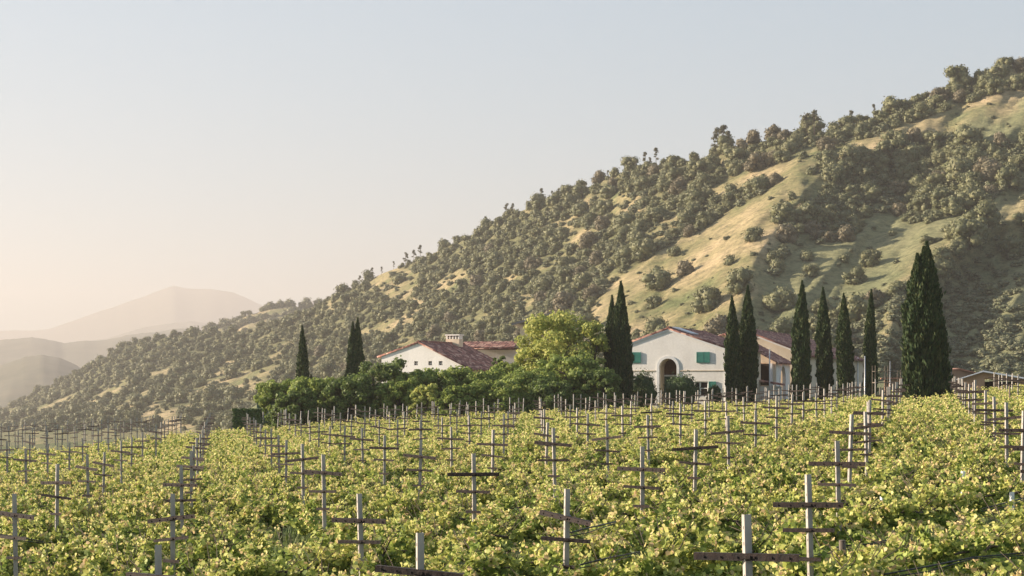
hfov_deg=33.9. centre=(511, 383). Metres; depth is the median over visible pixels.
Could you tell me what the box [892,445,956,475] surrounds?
grapevine
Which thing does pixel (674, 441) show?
grapevine
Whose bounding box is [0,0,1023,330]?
sky
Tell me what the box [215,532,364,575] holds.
grapevine
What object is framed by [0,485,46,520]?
grapevine
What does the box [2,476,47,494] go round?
grapevine
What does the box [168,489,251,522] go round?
grapevine
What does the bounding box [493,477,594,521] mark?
grapevine
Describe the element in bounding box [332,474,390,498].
grapevine
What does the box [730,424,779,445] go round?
grapevine
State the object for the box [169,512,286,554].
grapevine
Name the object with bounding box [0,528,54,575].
grapevine
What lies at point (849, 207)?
oak tree
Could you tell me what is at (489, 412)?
trellis post
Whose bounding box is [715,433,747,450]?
grapevine
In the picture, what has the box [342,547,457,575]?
grapevine
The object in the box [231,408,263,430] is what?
clipped hedge
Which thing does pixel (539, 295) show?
oak tree
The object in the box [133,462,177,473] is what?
grapevine
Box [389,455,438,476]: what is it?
grapevine
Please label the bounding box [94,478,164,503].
grapevine
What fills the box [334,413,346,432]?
trellis post
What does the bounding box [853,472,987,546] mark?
grapevine
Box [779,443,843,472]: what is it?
grapevine
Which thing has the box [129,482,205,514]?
grapevine
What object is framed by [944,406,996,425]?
grapevine
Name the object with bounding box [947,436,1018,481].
grapevine
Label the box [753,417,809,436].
grapevine
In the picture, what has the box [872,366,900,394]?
scaffold
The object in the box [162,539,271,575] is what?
grapevine
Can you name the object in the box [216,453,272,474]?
grapevine
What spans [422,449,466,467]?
grapevine
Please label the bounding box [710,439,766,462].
grapevine
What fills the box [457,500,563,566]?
grapevine
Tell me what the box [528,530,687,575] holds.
grapevine
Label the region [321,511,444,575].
grapevine
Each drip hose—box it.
[0,534,43,542]
[563,521,616,536]
[579,551,639,567]
[817,540,885,555]
[883,552,1023,575]
[981,498,1023,511]
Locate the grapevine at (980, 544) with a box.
[894,503,1023,575]
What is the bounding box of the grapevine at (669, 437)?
[640,430,678,443]
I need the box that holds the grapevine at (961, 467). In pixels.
[904,452,1000,490]
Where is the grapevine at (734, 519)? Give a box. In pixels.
[688,486,804,541]
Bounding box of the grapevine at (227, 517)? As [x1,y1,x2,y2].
[168,495,271,535]
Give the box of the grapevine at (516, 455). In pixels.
[488,441,541,463]
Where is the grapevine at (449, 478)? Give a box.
[421,461,501,489]
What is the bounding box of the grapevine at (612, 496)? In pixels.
[536,475,631,510]
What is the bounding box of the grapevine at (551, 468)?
[515,461,592,483]
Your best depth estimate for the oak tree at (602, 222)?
638.61 m
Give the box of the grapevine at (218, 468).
[200,458,228,475]
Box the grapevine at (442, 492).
[382,476,468,504]
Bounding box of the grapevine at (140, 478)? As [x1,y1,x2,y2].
[112,468,174,488]
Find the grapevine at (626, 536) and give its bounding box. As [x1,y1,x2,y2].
[529,510,672,562]
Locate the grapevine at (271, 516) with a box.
[232,486,339,540]
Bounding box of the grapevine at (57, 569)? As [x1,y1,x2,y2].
[0,540,113,575]
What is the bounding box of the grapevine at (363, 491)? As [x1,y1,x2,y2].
[333,483,411,510]
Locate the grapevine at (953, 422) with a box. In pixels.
[931,409,966,430]
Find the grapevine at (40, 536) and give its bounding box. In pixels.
[0,513,58,557]
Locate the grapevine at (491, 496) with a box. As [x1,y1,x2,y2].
[452,471,536,509]
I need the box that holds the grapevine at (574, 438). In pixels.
[556,430,604,447]
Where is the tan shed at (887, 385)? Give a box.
[880,378,901,394]
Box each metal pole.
[769,349,769,389]
[864,356,865,396]
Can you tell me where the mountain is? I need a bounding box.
[0,286,313,342]
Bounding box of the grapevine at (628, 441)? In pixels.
[590,435,630,449]
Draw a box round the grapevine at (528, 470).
[494,453,563,478]
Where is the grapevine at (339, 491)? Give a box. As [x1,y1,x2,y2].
[277,481,356,504]
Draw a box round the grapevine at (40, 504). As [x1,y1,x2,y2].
[3,488,65,509]
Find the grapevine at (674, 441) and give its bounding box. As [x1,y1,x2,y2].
[667,433,717,456]
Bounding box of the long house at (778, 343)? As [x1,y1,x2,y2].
[718,329,863,397]
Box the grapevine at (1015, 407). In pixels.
[988,402,1017,420]
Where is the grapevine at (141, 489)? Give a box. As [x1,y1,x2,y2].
[128,474,193,505]
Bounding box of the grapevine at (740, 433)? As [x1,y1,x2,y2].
[721,427,757,439]
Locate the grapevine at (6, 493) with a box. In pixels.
[0,480,39,502]
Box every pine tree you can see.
[402,252,408,265]
[654,147,659,159]
[711,127,719,147]
[718,125,727,154]
[725,130,730,144]
[802,113,810,135]
[809,109,820,134]
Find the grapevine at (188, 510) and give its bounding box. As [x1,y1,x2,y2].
[123,486,217,528]
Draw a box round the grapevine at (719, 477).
[661,458,752,496]
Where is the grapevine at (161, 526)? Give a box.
[112,504,204,544]
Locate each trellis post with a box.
[0,423,5,448]
[0,441,13,472]
[0,493,34,575]
[3,426,13,455]
[10,422,18,447]
[13,430,21,453]
[13,448,36,493]
[17,424,26,448]
[23,434,34,464]
[25,428,38,451]
[30,421,38,448]
[38,444,55,480]
[40,426,51,449]
[40,430,52,458]
[41,464,70,545]
[51,424,61,449]
[52,420,58,444]
[55,427,68,456]
[60,442,76,470]
[63,420,71,448]
[69,426,78,447]
[74,438,88,461]
[75,454,97,507]
[78,424,90,443]
[80,422,86,443]
[87,421,98,445]
[92,429,103,457]
[92,452,114,499]
[97,420,104,443]
[101,426,113,451]
[103,419,111,442]
[110,424,121,445]
[110,441,129,482]
[116,417,124,440]
[119,422,127,439]
[122,437,141,470]
[126,419,135,436]
[126,545,173,575]
[132,417,140,437]
[135,432,148,460]
[138,418,146,439]
[142,417,148,437]
[147,493,194,575]
[148,424,161,455]
[157,422,165,442]
[162,419,173,434]
[163,466,197,541]
[175,415,184,435]
[176,451,205,507]
[181,445,204,489]
[185,438,206,474]
[189,434,210,463]
[193,430,210,456]
[196,426,208,447]
[199,422,209,446]
[200,418,213,436]
[200,420,211,442]
[242,414,252,434]
[244,418,251,435]
[248,418,258,441]
[248,420,262,445]
[252,424,268,453]
[256,429,273,455]
[261,428,276,463]
[269,435,284,473]
[271,440,299,487]
[283,413,294,432]
[285,444,318,537]
[289,414,300,436]
[293,418,307,439]
[301,420,316,447]
[303,454,342,536]
[310,424,326,453]
[313,407,322,422]
[319,409,330,425]
[321,426,337,455]
[326,410,337,430]
[331,493,387,575]
[333,426,354,466]
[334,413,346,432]
[344,414,357,435]
[349,428,373,468]
[351,405,360,420]
[357,416,371,447]
[369,410,381,428]
[369,435,399,494]
[370,420,386,445]
[375,532,464,575]
[383,412,394,431]
[387,419,407,450]
[389,405,399,421]
[397,412,410,434]
[401,406,411,425]
[403,440,435,499]
[409,420,431,448]
[412,414,429,435]
[429,402,438,420]
[430,408,445,431]
[433,417,449,446]
[437,427,464,471]
[443,404,455,424]
[447,453,499,533]
[449,410,463,437]
[459,415,477,446]
[460,404,475,421]
[470,401,481,422]
[472,411,489,437]
[477,430,507,490]
[482,405,494,427]
[492,414,514,461]
[499,411,515,441]
[505,406,520,438]
[509,403,520,427]
[533,397,545,411]
[533,402,548,423]
[533,410,549,433]
[534,409,554,438]
[534,422,559,469]
[534,428,571,501]
[539,489,593,573]
[553,394,563,411]
[559,399,571,420]
[562,405,575,429]
[568,408,585,436]
[575,414,600,449]
[579,398,591,416]
[588,401,602,420]
[592,393,603,410]
[592,424,622,483]
[598,405,613,431]
[600,394,611,409]
[608,395,622,421]
[611,406,632,439]
[617,446,666,544]
[623,401,638,425]
[628,395,641,412]
[634,415,660,464]
[640,404,661,435]
[643,398,659,416]
[662,393,676,412]
[663,401,678,430]
[666,403,693,445]
[672,429,718,519]
[677,391,690,411]
[682,396,700,421]
[691,390,704,409]
[694,401,715,438]
[694,514,800,575]
[701,394,715,416]
[706,390,717,406]
[711,416,744,468]
[714,390,730,410]
[716,402,735,430]
[728,388,743,411]
[734,397,752,425]
[740,411,770,447]
[741,387,752,407]
[746,394,764,415]
[751,388,763,403]
[760,391,774,414]
[763,396,789,446]
[770,389,787,406]
[773,474,844,575]
[780,394,803,431]
[781,385,795,406]
[791,385,802,402]
[793,392,814,421]
[806,384,816,399]
[808,393,825,419]
[808,441,864,536]
[817,389,832,416]
[822,387,839,414]
[829,384,844,407]
[829,414,871,488]
[835,384,850,402]
[840,383,854,400]
[845,382,858,401]
[847,411,883,476]
[850,382,861,399]
[852,402,883,435]
[853,400,886,456]
[871,390,893,427]
[876,387,898,420]
[881,387,899,420]
[884,384,902,412]
[891,382,903,405]
[894,379,907,402]
[948,376,961,394]
[950,378,966,396]
[951,378,967,401]
[952,379,971,405]
[955,382,971,412]
[958,384,971,413]
[960,382,983,413]
[961,380,988,421]
[972,390,997,431]
[975,397,1012,440]
[987,402,1021,470]
[988,372,997,387]
[992,375,1004,389]
[995,375,1005,390]
[998,411,1023,493]
[999,373,1013,390]
[1004,373,1019,394]
[1009,374,1023,399]
[1012,446,1023,472]
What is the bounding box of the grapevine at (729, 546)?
[672,507,831,575]
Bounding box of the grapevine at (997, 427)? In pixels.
[981,418,1020,442]
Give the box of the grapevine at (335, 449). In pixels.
[324,443,369,465]
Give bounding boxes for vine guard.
[1009,492,1013,518]
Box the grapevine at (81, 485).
[69,475,127,496]
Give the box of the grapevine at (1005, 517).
[923,493,1023,573]
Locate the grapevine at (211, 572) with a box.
[192,567,216,575]
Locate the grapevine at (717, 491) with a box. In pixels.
[676,473,757,511]
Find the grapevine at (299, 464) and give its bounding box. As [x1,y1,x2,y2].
[274,454,318,470]
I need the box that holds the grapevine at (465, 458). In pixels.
[444,448,506,468]
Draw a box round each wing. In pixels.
[463,341,525,363]
[724,333,791,398]
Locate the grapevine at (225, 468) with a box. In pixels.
[188,465,232,483]
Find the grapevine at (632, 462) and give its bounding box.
[603,455,658,487]
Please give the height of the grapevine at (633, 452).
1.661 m
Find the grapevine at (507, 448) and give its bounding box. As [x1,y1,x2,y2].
[477,440,513,460]
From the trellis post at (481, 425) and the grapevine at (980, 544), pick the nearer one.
the grapevine at (980, 544)
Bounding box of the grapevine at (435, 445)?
[430,440,485,456]
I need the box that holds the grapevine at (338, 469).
[315,456,389,485]
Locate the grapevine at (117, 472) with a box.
[83,465,134,475]
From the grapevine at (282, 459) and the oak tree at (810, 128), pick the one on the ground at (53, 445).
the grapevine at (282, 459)
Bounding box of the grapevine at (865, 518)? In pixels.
[800,482,910,545]
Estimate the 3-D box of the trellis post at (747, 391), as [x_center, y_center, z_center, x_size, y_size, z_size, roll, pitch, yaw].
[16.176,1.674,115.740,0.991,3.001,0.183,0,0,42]
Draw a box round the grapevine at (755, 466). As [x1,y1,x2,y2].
[697,447,787,484]
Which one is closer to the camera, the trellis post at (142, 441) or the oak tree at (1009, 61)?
the trellis post at (142, 441)
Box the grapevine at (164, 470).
[117,461,175,482]
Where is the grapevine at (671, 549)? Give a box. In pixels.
[602,513,766,575]
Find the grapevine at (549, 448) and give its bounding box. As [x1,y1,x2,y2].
[524,440,574,454]
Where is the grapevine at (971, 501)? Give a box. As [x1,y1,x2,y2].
[916,471,1002,527]
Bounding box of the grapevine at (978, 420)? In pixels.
[951,412,991,436]
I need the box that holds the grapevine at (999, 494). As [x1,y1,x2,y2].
[943,460,1023,510]
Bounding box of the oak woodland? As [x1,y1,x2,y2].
[0,68,1023,433]
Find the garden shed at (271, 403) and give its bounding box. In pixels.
[257,401,274,424]
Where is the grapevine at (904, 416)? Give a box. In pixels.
[880,412,912,427]
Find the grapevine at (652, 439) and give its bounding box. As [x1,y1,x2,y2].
[641,435,691,451]
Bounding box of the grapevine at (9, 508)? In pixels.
[0,498,47,531]
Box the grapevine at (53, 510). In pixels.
[32,488,107,516]
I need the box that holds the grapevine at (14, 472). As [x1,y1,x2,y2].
[0,468,42,482]
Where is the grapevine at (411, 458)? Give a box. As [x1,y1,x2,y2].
[394,448,441,463]
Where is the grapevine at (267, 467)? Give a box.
[216,458,284,478]
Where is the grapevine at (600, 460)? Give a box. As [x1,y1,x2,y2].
[568,444,628,469]
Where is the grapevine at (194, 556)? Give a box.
[158,520,301,573]
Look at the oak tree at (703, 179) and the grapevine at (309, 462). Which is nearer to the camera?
the grapevine at (309, 462)
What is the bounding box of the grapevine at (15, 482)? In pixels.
[3,474,55,487]
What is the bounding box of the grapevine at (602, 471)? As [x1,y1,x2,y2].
[557,456,627,480]
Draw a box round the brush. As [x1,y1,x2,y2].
[16,79,1023,415]
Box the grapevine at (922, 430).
[887,420,948,443]
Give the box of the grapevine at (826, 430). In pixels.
[815,417,862,441]
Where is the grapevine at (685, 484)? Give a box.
[622,461,717,499]
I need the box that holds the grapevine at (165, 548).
[82,521,195,558]
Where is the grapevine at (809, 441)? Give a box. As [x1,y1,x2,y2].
[799,434,863,455]
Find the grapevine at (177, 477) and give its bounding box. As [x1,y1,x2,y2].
[139,471,200,492]
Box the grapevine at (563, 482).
[524,468,583,506]
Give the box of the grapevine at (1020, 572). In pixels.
[1002,532,1023,575]
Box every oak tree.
[123,373,144,388]
[177,372,196,385]
[221,384,244,399]
[278,373,292,382]
[289,361,297,367]
[314,344,326,356]
[318,361,335,379]
[334,370,345,378]
[339,360,346,370]
[365,358,376,369]
[375,331,393,344]
[425,324,441,337]
[441,331,457,341]
[443,311,455,323]
[457,333,468,341]
[464,296,481,313]
[466,237,482,250]
[469,274,483,286]
[471,319,486,331]
[474,329,485,340]
[482,243,493,252]
[483,273,501,288]
[483,315,500,327]
[485,250,503,267]
[488,293,507,310]
[492,307,508,319]
[494,336,507,340]
[501,300,516,314]
[511,259,525,275]
[513,327,519,335]
[523,256,542,270]
[529,191,545,208]
[531,275,551,292]
[533,242,549,256]
[534,290,547,301]
[544,308,557,314]
[550,290,576,311]
[553,226,570,240]
[554,255,578,273]
[556,266,574,283]
[559,183,573,199]
[561,193,580,208]
[569,306,584,319]
[570,199,590,215]
[571,183,589,197]
[572,270,592,289]
[573,265,587,275]
[574,311,599,322]
[577,230,596,248]
[579,211,597,226]
[582,283,599,301]
[588,276,610,289]
[589,206,600,217]
[589,249,603,265]
[590,170,605,183]
[594,215,610,230]
[595,199,614,215]
[597,182,617,199]
[608,177,617,186]
[608,209,635,234]
[612,244,632,268]
[614,224,629,238]
[620,155,640,170]
[628,231,645,245]
[629,216,651,231]
[629,236,658,261]
[630,174,650,190]
[639,265,673,290]
[641,315,668,335]
[642,204,669,222]
[646,163,659,176]
[654,178,671,192]
[662,154,681,169]
[665,165,684,182]
[668,175,688,194]
[676,208,696,223]
[676,259,694,277]
[677,190,689,201]
[682,187,708,206]
[682,224,695,237]
[686,158,706,178]
[686,203,702,214]
[690,284,723,313]
[692,172,710,189]
[697,211,715,224]
[701,154,722,172]
[701,187,715,200]
[702,313,726,334]
[715,133,735,154]
[722,145,745,167]
[725,266,755,294]
[726,159,747,176]
[735,138,748,148]
[742,151,766,172]
[742,174,771,194]
[742,226,764,242]
[744,129,761,143]
[757,315,792,333]
[760,150,776,165]
[762,285,797,311]
[764,124,781,141]
[764,250,785,263]
[769,172,783,185]
[769,200,797,223]
[769,258,785,271]
[773,149,791,162]
[775,223,798,243]
[776,129,791,139]
[779,140,798,154]
[786,132,805,146]
[794,200,819,223]
[799,111,827,135]
[801,263,821,276]
[804,220,824,239]
[808,313,817,338]
[810,298,832,313]
[813,149,841,168]
[815,206,832,222]
[816,136,838,151]
[821,162,845,182]
[822,231,835,242]
[828,309,839,318]
[835,224,856,241]
[835,292,876,321]
[836,114,858,128]
[836,159,856,174]
[836,191,856,206]
[838,143,862,165]
[840,122,855,136]
[840,202,857,213]
[841,264,867,284]
[852,120,873,131]
[852,332,856,343]
[853,165,873,183]
[856,203,872,217]
[856,249,882,267]
[858,179,881,201]
[861,144,873,155]
[864,288,884,306]
[879,128,912,148]
[881,95,903,113]
[885,279,906,296]
[889,180,906,193]
[889,369,901,379]
[892,202,907,216]
[896,163,915,179]
[897,141,928,162]
[899,190,916,203]
[905,173,927,191]
[906,127,921,141]
[909,160,930,177]
[910,100,931,119]
[910,194,931,211]
[915,182,940,195]
[919,157,932,165]
[922,130,944,149]
[925,172,946,188]
[927,94,942,107]
[928,87,949,99]
[929,149,945,164]
[929,185,956,208]
[930,170,945,176]
[932,247,950,260]
[932,255,955,278]
[938,194,967,215]
[941,220,955,240]
[943,64,974,85]
[943,155,973,180]
[945,81,964,95]
[948,238,966,254]
[950,144,969,158]
[950,215,988,249]
[951,88,966,102]
[951,122,983,145]
[955,184,989,207]
[956,169,984,190]
[963,198,1002,228]
[965,147,986,160]
[972,158,1003,182]
[976,70,995,87]
[977,156,991,163]
[983,184,998,193]
[984,77,1007,95]
[987,61,1012,76]
[992,131,1009,145]
[993,164,1022,188]
[994,56,1014,67]
[1003,162,1015,167]
[1006,153,1023,170]
[1008,72,1023,89]
[1010,211,1023,225]
[1010,369,1023,376]
[1012,56,1023,72]
[1016,129,1023,142]
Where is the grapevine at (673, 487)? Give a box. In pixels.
[619,472,720,518]
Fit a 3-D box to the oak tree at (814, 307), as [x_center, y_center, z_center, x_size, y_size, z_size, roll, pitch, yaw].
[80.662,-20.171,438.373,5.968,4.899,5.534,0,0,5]
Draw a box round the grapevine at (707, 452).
[671,437,718,468]
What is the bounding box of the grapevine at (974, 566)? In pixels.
[905,559,1006,575]
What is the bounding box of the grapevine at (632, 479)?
[580,465,658,504]
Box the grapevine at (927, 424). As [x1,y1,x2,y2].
[913,419,939,431]
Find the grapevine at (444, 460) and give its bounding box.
[428,451,478,469]
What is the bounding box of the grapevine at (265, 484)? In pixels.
[226,472,300,503]
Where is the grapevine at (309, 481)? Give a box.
[269,466,344,498]
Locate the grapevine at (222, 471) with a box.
[195,459,256,476]
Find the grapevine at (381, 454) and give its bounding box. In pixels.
[374,448,410,463]
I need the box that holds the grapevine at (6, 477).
[0,471,27,483]
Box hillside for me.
[0,68,1023,445]
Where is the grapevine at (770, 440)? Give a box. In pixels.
[734,433,784,455]
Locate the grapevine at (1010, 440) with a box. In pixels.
[965,430,1020,458]
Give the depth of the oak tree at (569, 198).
720.23 m
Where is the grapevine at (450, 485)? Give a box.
[434,464,504,496]
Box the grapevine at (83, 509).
[51,492,156,528]
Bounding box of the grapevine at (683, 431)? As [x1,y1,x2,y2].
[675,424,701,438]
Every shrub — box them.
[433,384,477,417]
[460,378,529,415]
[524,379,582,413]
[632,368,658,409]
[659,370,703,405]
[705,385,723,403]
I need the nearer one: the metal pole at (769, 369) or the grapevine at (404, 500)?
the grapevine at (404, 500)
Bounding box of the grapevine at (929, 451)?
[903,432,980,471]
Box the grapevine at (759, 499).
[720,472,825,524]
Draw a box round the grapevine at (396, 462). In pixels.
[365,451,423,468]
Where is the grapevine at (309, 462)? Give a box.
[268,455,314,477]
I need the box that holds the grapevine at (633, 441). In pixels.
[613,432,665,454]
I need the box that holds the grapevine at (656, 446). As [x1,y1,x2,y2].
[625,439,682,472]
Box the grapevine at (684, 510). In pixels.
[605,487,739,550]
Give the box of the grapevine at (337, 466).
[310,457,354,479]
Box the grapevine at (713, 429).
[683,425,740,441]
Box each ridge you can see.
[0,328,185,367]
[0,355,79,407]
[93,321,217,340]
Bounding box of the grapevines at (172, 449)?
[0,383,1023,478]
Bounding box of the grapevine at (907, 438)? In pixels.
[871,425,920,449]
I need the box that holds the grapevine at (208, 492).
[193,472,260,508]
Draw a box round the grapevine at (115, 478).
[105,470,175,491]
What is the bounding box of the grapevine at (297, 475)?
[271,461,319,487]
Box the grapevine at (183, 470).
[155,461,211,475]
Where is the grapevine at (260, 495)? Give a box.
[230,483,306,524]
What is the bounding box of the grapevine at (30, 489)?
[16,477,78,502]
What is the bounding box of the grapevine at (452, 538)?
[376,515,516,565]
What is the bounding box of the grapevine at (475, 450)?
[444,443,490,460]
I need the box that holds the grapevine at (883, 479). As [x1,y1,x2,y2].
[842,459,913,506]
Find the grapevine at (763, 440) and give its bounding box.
[743,430,806,465]
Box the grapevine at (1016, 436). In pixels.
[1002,420,1020,444]
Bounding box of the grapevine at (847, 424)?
[835,416,863,430]
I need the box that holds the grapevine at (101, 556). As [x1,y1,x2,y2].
[72,527,193,575]
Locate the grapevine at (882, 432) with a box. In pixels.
[827,425,887,452]
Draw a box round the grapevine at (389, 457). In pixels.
[347,455,398,470]
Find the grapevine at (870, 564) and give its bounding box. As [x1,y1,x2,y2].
[762,529,905,575]
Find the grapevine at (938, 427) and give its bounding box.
[921,420,956,439]
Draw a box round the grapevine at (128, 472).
[89,462,141,486]
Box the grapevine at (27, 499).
[4,491,31,507]
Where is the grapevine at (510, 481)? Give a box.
[477,461,551,494]
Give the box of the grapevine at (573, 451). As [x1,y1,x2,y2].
[537,440,598,462]
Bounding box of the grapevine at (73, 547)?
[24,519,137,575]
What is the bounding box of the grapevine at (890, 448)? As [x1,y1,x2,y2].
[857,436,918,464]
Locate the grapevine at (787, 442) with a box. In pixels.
[770,432,818,453]
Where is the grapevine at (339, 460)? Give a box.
[304,449,351,466]
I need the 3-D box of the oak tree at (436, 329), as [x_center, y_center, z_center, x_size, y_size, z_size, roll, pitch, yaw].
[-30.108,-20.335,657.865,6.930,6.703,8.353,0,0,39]
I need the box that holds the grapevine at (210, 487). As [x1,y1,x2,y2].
[183,472,254,495]
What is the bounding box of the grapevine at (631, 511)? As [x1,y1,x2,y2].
[570,484,658,527]
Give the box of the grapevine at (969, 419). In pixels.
[934,409,977,428]
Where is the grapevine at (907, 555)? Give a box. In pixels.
[835,516,985,575]
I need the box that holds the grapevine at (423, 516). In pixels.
[365,501,461,540]
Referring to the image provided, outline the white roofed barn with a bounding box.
[957,371,1023,390]
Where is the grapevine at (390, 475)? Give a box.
[341,455,407,482]
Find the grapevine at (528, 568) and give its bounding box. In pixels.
[501,521,611,575]
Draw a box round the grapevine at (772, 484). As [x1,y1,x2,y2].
[710,460,795,500]
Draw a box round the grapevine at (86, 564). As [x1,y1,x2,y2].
[78,550,204,575]
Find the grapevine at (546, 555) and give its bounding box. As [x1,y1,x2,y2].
[468,552,577,575]
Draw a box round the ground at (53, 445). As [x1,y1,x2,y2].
[0,380,1023,575]
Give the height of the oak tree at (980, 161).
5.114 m
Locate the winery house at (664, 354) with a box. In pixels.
[631,326,764,409]
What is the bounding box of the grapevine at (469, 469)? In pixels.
[446,459,515,482]
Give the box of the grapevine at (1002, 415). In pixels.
[968,412,1021,425]
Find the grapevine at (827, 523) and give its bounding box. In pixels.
[740,503,866,556]
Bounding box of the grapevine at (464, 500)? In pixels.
[396,485,477,517]
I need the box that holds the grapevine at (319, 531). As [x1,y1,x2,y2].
[298,502,422,551]
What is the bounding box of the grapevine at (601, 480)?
[526,462,617,494]
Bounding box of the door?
[664,376,676,407]
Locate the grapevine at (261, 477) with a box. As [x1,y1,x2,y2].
[223,463,291,492]
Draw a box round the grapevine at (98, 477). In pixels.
[66,469,131,491]
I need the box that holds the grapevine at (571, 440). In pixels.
[540,432,593,455]
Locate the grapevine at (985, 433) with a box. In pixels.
[942,424,990,443]
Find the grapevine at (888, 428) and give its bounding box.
[847,415,913,437]
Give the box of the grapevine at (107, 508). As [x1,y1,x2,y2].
[45,504,115,531]
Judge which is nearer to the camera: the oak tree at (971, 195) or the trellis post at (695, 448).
the trellis post at (695, 448)
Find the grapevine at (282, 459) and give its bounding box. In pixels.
[260,455,296,466]
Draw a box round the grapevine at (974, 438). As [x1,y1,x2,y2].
[954,426,1020,462]
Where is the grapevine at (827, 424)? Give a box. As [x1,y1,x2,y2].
[814,419,856,434]
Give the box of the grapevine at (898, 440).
[873,428,942,456]
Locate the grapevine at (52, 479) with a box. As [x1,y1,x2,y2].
[19,472,85,502]
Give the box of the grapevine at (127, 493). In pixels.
[91,486,165,510]
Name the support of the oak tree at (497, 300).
on the hillside
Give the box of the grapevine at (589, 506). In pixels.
[505,480,627,544]
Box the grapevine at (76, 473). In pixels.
[59,459,105,479]
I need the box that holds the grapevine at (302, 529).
[277,493,376,536]
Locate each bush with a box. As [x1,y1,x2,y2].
[264,388,320,427]
[371,376,423,421]
[391,369,428,405]
[405,383,439,419]
[575,367,629,412]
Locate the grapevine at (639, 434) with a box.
[611,431,668,445]
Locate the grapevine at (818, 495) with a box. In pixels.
[799,473,878,520]
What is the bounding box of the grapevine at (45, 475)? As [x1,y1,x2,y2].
[36,466,85,487]
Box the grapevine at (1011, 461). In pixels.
[984,439,1020,479]
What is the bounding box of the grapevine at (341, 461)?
[297,453,350,468]
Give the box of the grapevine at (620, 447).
[588,433,634,461]
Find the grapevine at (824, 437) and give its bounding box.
[799,427,843,449]
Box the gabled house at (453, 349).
[377,334,497,382]
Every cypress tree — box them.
[294,325,312,380]
[343,317,364,376]
[603,294,614,369]
[612,280,634,404]
[723,295,744,404]
[739,285,759,404]
[790,280,811,402]
[814,286,834,399]
[834,293,855,399]
[861,289,879,397]
[898,240,953,400]
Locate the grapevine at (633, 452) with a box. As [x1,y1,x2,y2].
[616,437,655,465]
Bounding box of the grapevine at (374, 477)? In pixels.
[309,463,382,492]
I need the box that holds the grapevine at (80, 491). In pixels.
[40,484,113,503]
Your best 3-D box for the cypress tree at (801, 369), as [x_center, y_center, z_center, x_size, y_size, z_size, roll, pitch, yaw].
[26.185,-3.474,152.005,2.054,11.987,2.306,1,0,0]
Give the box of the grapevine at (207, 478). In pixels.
[186,468,248,493]
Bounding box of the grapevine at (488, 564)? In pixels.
[424,524,546,575]
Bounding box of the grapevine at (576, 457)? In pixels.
[535,450,595,474]
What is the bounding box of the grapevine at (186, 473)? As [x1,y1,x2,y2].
[155,466,217,484]
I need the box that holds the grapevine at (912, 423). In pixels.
[871,414,917,433]
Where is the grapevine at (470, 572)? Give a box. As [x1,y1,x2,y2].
[393,566,475,575]
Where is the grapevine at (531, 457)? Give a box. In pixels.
[509,440,571,468]
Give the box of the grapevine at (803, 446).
[780,437,841,458]
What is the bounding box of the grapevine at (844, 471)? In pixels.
[799,452,871,489]
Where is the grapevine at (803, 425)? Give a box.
[780,416,835,442]
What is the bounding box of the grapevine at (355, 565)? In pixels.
[297,548,393,575]
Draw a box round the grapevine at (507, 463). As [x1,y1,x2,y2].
[478,452,525,473]
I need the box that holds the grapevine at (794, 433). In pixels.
[766,421,806,442]
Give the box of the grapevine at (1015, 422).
[970,414,1018,434]
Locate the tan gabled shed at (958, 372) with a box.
[952,368,988,388]
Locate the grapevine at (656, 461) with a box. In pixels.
[636,438,693,477]
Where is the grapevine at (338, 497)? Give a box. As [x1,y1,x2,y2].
[283,476,374,516]
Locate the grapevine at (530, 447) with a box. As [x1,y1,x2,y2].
[506,433,557,453]
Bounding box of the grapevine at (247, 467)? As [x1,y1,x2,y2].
[232,461,300,484]
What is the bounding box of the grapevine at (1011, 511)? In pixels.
[1006,490,1023,518]
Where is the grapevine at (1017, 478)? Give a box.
[989,465,1021,490]
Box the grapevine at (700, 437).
[673,425,719,446]
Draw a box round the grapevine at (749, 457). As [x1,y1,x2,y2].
[708,443,784,471]
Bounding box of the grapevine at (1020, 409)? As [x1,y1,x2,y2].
[991,403,1023,423]
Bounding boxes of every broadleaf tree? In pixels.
[253,378,291,426]
[287,376,353,422]
[317,374,381,422]
[347,355,408,410]
[401,364,467,407]
[456,366,505,405]
[486,361,522,373]
[492,356,505,365]
[493,366,558,402]
[514,315,570,375]
[514,337,537,364]
[516,309,594,380]
[533,351,608,410]
[566,320,610,375]
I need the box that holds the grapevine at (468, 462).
[444,454,495,472]
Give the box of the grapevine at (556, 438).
[522,438,577,447]
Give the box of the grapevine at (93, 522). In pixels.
[51,498,147,562]
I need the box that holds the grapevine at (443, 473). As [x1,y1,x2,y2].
[403,458,467,483]
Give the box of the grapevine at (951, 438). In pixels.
[926,426,986,449]
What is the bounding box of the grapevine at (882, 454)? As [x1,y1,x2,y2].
[822,444,895,467]
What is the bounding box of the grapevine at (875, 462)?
[845,451,916,481]
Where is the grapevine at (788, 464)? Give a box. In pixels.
[766,450,826,479]
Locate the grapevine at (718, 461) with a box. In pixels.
[658,451,743,478]
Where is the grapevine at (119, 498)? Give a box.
[68,490,147,515]
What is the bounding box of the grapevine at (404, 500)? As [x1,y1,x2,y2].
[366,476,446,525]
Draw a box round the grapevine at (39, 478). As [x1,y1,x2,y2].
[22,470,65,483]
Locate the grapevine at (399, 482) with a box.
[380,470,443,495]
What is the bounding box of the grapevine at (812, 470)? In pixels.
[761,455,846,493]
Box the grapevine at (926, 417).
[900,407,944,427]
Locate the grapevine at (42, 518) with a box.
[0,495,87,540]
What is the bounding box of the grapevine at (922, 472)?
[870,453,944,498]
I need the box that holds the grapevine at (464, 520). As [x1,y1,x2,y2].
[416,489,525,530]

